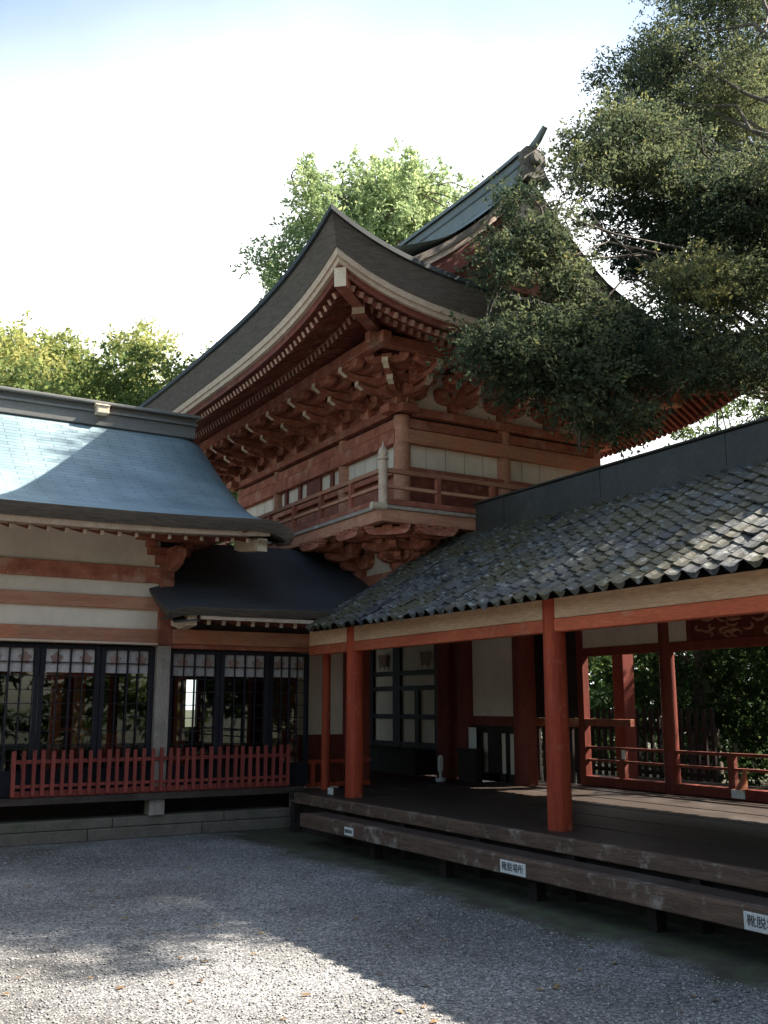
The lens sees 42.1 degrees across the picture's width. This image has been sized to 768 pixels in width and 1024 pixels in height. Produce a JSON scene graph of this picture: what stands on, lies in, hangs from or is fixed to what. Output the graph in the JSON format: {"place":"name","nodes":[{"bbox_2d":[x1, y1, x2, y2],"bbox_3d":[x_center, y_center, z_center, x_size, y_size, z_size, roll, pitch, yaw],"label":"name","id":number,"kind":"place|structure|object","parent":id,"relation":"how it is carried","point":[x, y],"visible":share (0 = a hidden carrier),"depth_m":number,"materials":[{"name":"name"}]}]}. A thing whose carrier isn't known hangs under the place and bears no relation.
{"place":"outdoors","nodes":[
{"label":"outdoors","id":0,"kind":"place"},
{"bbox_2d":[0,710,767,1023],"bbox_3d":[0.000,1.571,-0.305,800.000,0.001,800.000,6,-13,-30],"label":"ground","id":1,"kind":"structure","parent":0,"point":[733,960],"depth_m":6.82,"materials":[{"name":"grey gravel"}]},
{"bbox_2d":[0,318,16,386],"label":"broadleaf tree","id":2,"kind":"object","parent":1,"relation":"on","point":[3,335],"visible":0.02,"depth_m":37.66,"materials":[{"name":"green plant"}]},
{"bbox_2d":[0,323,73,394],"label":"broadleaf tree","id":3,"kind":"object","parent":1,"relation":"on","point":[23,369],"visible":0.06,"depth_m":29.15,"materials":[{"name":"green plant"}]},
{"bbox_2d":[0,310,110,400],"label":"broadleaf tree","id":4,"kind":"object","parent":1,"relation":"on","point":[60,348],"visible":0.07,"depth_m":37.20,"materials":[{"name":"green plant"}]},
{"bbox_2d":[59,315,190,401],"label":"broadleaf tree","id":5,"kind":"object","parent":1,"relation":"on","point":[136,338],"visible":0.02,"depth_m":40.59,"materials":[{"name":"green plant"}]},
{"bbox_2d":[55,331,237,545],"bbox_3d":[-8.231,1.147,32.442,8.543,13.377,7.771,0,-11,1],"label":"broadleaf tree","id":6,"kind":"object","parent":1,"relation":"on","point":[120,391],"visible":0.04,"depth_m":32.00,"materials":[{"name":"green plant"}]},
{"bbox_2d":[0,386,369,846],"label":"shrine hall","id":7,"kind":"structure","parent":1,"relation":"on","point":[134,598],"depth_m":12.93,"materials":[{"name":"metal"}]},
{"bbox_2d":[0,643,40,797],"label":"window","id":8,"kind":"structure","parent":7,"relation":"in","point":[17,657],"depth_m":11.92,"materials":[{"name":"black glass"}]},
{"bbox_2d":[34,644,101,790],"bbox_3d":[-3.859,2.521,12.157,0.727,1.790,0.060,6,-13,-30],"label":"window","id":9,"kind":"structure","parent":7,"relation":"in","point":[59,658],"depth_m":12.20,"materials":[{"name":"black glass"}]},
{"bbox_2d":[94,646,154,787],"bbox_3d":[-3.248,2.590,12.511,0.677,1.790,0.060,6,-13,-30],"label":"window","id":10,"kind":"structure","parent":7,"relation":"in","point":[119,659],"depth_m":12.56,"materials":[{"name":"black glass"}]},
{"bbox_2d":[10,745,289,798],"bbox_3d":[-2.809,3.225,12.492,3.569,0.545,0.082,6,-13,-30],"label":"picket fence","id":11,"kind":"object","parent":7,"relation":"on","point":[98,790],"visible":1,"depth_m":12.39,"materials":[{"name":"red paint"}]},
{"bbox_2d":[166,649,220,784],"bbox_3d":[-2.484,2.686,12.953,0.702,1.770,0.060,6,-13,-30],"label":"window","id":12,"kind":"structure","parent":7,"relation":"in","point":[193,663],"depth_m":13.01,"materials":[{"name":"black wood"}]},
{"bbox_2d":[218,651,269,782],"bbox_3d":[-1.873,2.755,13.308,0.702,1.770,0.060,6,-13,-30],"label":"window","id":13,"kind":"structure","parent":7,"relation":"in","point":[234,664],"depth_m":13.36,"materials":[{"name":"black wood"}]},
{"bbox_2d":[267,652,308,784],"bbox_3d":[-1.309,2.818,13.635,0.592,1.770,0.060,6,-13,-30],"label":"window","id":14,"kind":"structure","parent":7,"relation":"in","point":[290,665],"depth_m":13.65,"materials":[{"name":"black wood"}]},
{"bbox_2d":[172,337,237,545],"bbox_3d":[-6.349,1.051,39.702,7.457,16.307,7.578,6,-13,-30],"label":"broadleaf tree","id":15,"kind":"object","parent":1,"relation":"on","point":[192,359],"depth_m":39.19,"materials":[{"name":"green plant"}]},
{"bbox_2d":[229,136,479,301],"bbox_3d":[0.166,-2.622,32.443,9.940,20.774,9.313,-3,-11,16],"label":"feathery tree","id":16,"kind":"object","parent":1,"relation":"on","point":[395,203],"visible":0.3,"depth_m":31.59,"materials":[{"name":"green plant"}]},
{"bbox_2d":[2,844,717,1022],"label":"fallen leaves","id":17,"kind":"object","parent":1,"relation":"on","point":[201,980],"visible":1,"depth_m":5.96,"materials":[{"name":"brown plant"}]},
{"bbox_2d":[138,125,760,794],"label":"tower gate","id":18,"kind":"structure","parent":1,"relation":"on","point":[310,391],"depth_m":14.98,"materials":[{"name":"red wood"}]},
{"bbox_2d":[370,644,436,774],"bbox_3d":[0.157,3.292,17.592,0.110,2.450,3.150,6,-13,-30],"label":"door","id":19,"kind":"structure","parent":18,"relation":"in","point":[403,679],"depth_m":17.24,"materials":[{"name":"beige paint"}]},
{"bbox_2d":[435,755,445,781],"bbox_3d":[0.863,3.919,15.262,0.160,0.390,0.160,6,-13,-30],"label":"white marker post","id":20,"kind":"object","parent":18,"relation":"on","point":[440,767],"visible":1,"depth_m":15.24,"materials":[{"name":"plastic"}]},
{"bbox_2d":[456,748,483,782],"bbox_3d":[1.294,3.814,15.010,0.170,0.500,0.500,6,-13,-30],"label":"offering box","id":21,"kind":"object","parent":18,"relation":"on","point":[470,765],"visible":0.86,"depth_m":14.90,"materials":[{"name":"black wood"}]},
{"bbox_2d":[469,727,476,748],"bbox_3d":[1.343,3.429,15.126,0.006,0.320,0.190,6,-13,-30],"label":"paper notice","id":22,"kind":"object","parent":21,"relation":"on","point":[472,737],"visible":0.79,"depth_m":15.12,"materials":[{"name":"white paper"}]},
{"bbox_2d":[290,416,767,944],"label":"roofed corridor","id":23,"kind":"object","parent":1,"relation":"on","point":[662,552],"visible":1,"depth_m":10.38,"materials":[{"name":"grey wood"}]},
{"bbox_2d":[328,788,332,794],"bbox_3d":[-0.674,3.520,12.579,0.006,0.080,0.140,6,-13,-30],"label":"white tag","id":24,"kind":"object","parent":23,"relation":"on","point":[330,791],"visible":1,"depth_m":12.57,"materials":[{"name":"paper"}]},
{"bbox_2d":[621,750,625,758],"bbox_3d":[3.259,3.300,13.571,0.006,0.120,0.070,6,-13,-30],"label":"white tag","id":25,"kind":"object","parent":23,"relation":"attached to","point":[623,754],"visible":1,"depth_m":13.57,"materials":[{"name":"paper"}]},
{"bbox_2d":[731,789,745,798],"bbox_3d":[4.207,3.352,11.848,0.006,0.100,0.200,6,-13,-30],"label":"white tag","id":26,"kind":"object","parent":23,"relation":"attached to","point":[738,794],"visible":0.93,"depth_m":11.84,"materials":[{"name":"paper"}]},
{"bbox_2d":[300,812,767,934],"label":"wooden step","id":27,"kind":"object","parent":1,"relation":"on","point":[658,898],"visible":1,"depth_m":7.90,"materials":[{"name":"brown wood"}]},
{"bbox_2d":[344,827,352,836],"bbox_3d":[-0.381,3.452,10.775,0.013,0.085,0.190,6,-13,-30],"label":"notice plate","id":28,"kind":"object","parent":27,"relation":"attached to","point":[348,831],"visible":1,"depth_m":10.77,"materials":[{"name":"white paper"}]},
{"bbox_2d":[500,859,525,877],"bbox_3d":[1.077,2.982,8.354,0.013,0.103,0.340,6,-13,-30],"label":"notice plate","id":29,"kind":"object","parent":27,"relation":"attached to","point":[513,868],"visible":1,"depth_m":8.34,"materials":[{"name":"white paper"}]},
{"bbox_2d":[743,911,767,933],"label":"notice plate","id":30,"kind":"object","parent":27,"relation":"attached to","point":[755,922],"visible":1,"depth_m":6.26,"materials":[{"name":"white paper"}]},
{"bbox_2d":[537,655,611,735],"bbox_3d":[3.956,3.354,25.723,4.457,6.477,4.743,-1,-11,7],"label":"garden tree","id":31,"kind":"object","parent":1,"relation":"on","point":[592,660],"depth_m":24.82,"materials":[{"name":"green plant"}]},
{"bbox_2d":[426,0,767,458],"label":"evergreen tree","id":32,"kind":"object","parent":1,"relation":"on","point":[711,198],"visible":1,"depth_m":13.95,"materials":[{"name":"green plant"}]},
{"bbox_2d":[574,709,720,782],"bbox_3d":[4.191,4.098,16.759,0.080,1.550,3.600,6,-13,-30],"label":"garden fence","id":33,"kind":"object","parent":1,"relation":"on","point":[699,775],"visible":0.38,"depth_m":16.27,"materials":[{"name":"red wood"}]},
{"bbox_2d":[541,727,767,785],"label":"undergrowth","id":34,"kind":"object","parent":1,"relation":"on","point":[763,764],"visible":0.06,"depth_m":20.49,"materials":[{"name":"green plant"}]},
{"bbox_2d":[588,648,766,752],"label":"wood","id":35,"kind":"object","parent":1,"relation":"on","point":[600,693],"visible":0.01,"depth_m":34.70,"materials":[{"name":"green plant"}]},
{"bbox_2d":[588,646,767,785],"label":"garden tree","id":36,"kind":"object","parent":1,"relation":"on","point":[695,670],"visible":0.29,"depth_m":18.31,"materials":[{"name":"green plant"}]},
{"bbox_2d":[633,647,767,781],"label":"garden tree","id":37,"kind":"object","parent":1,"relation":"on","point":[720,763],"visible":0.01,"depth_m":21.76,"materials":[{"name":"green plant"}]},
{"bbox_2d":[664,389,767,772],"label":"tall tree","id":38,"kind":"object","parent":1,"relation":"on","point":[691,431],"visible":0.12,"depth_m":24.84,"materials":[{"name":"green plant"}]},
{"bbox_2d":[691,651,767,744],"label":"garden tree","id":39,"kind":"object","parent":1,"relation":"on","point":[748,679],"visible":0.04,"depth_m":25.67,"materials":[{"name":"green plant"}]},
{"bbox_2d":[718,646,767,741],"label":"garden tree","id":40,"kind":"object","parent":1,"relation":"on","point":[762,665],"visible":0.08,"depth_m":19.17,"materials":[{"name":"green plant"}]},
{"bbox_2d":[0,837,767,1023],"bbox_3d":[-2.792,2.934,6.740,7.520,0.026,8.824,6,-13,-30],"label":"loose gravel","id":41,"kind":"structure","parent":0,"point":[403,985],"depth_m":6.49,"materials":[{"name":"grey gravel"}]},
{"bbox_2d":[0,0,767,709],"label":"sky","id":42,"kind":"structure","parent":0,"point":[142,142],"materials":[{"name":"white"}]}
]}

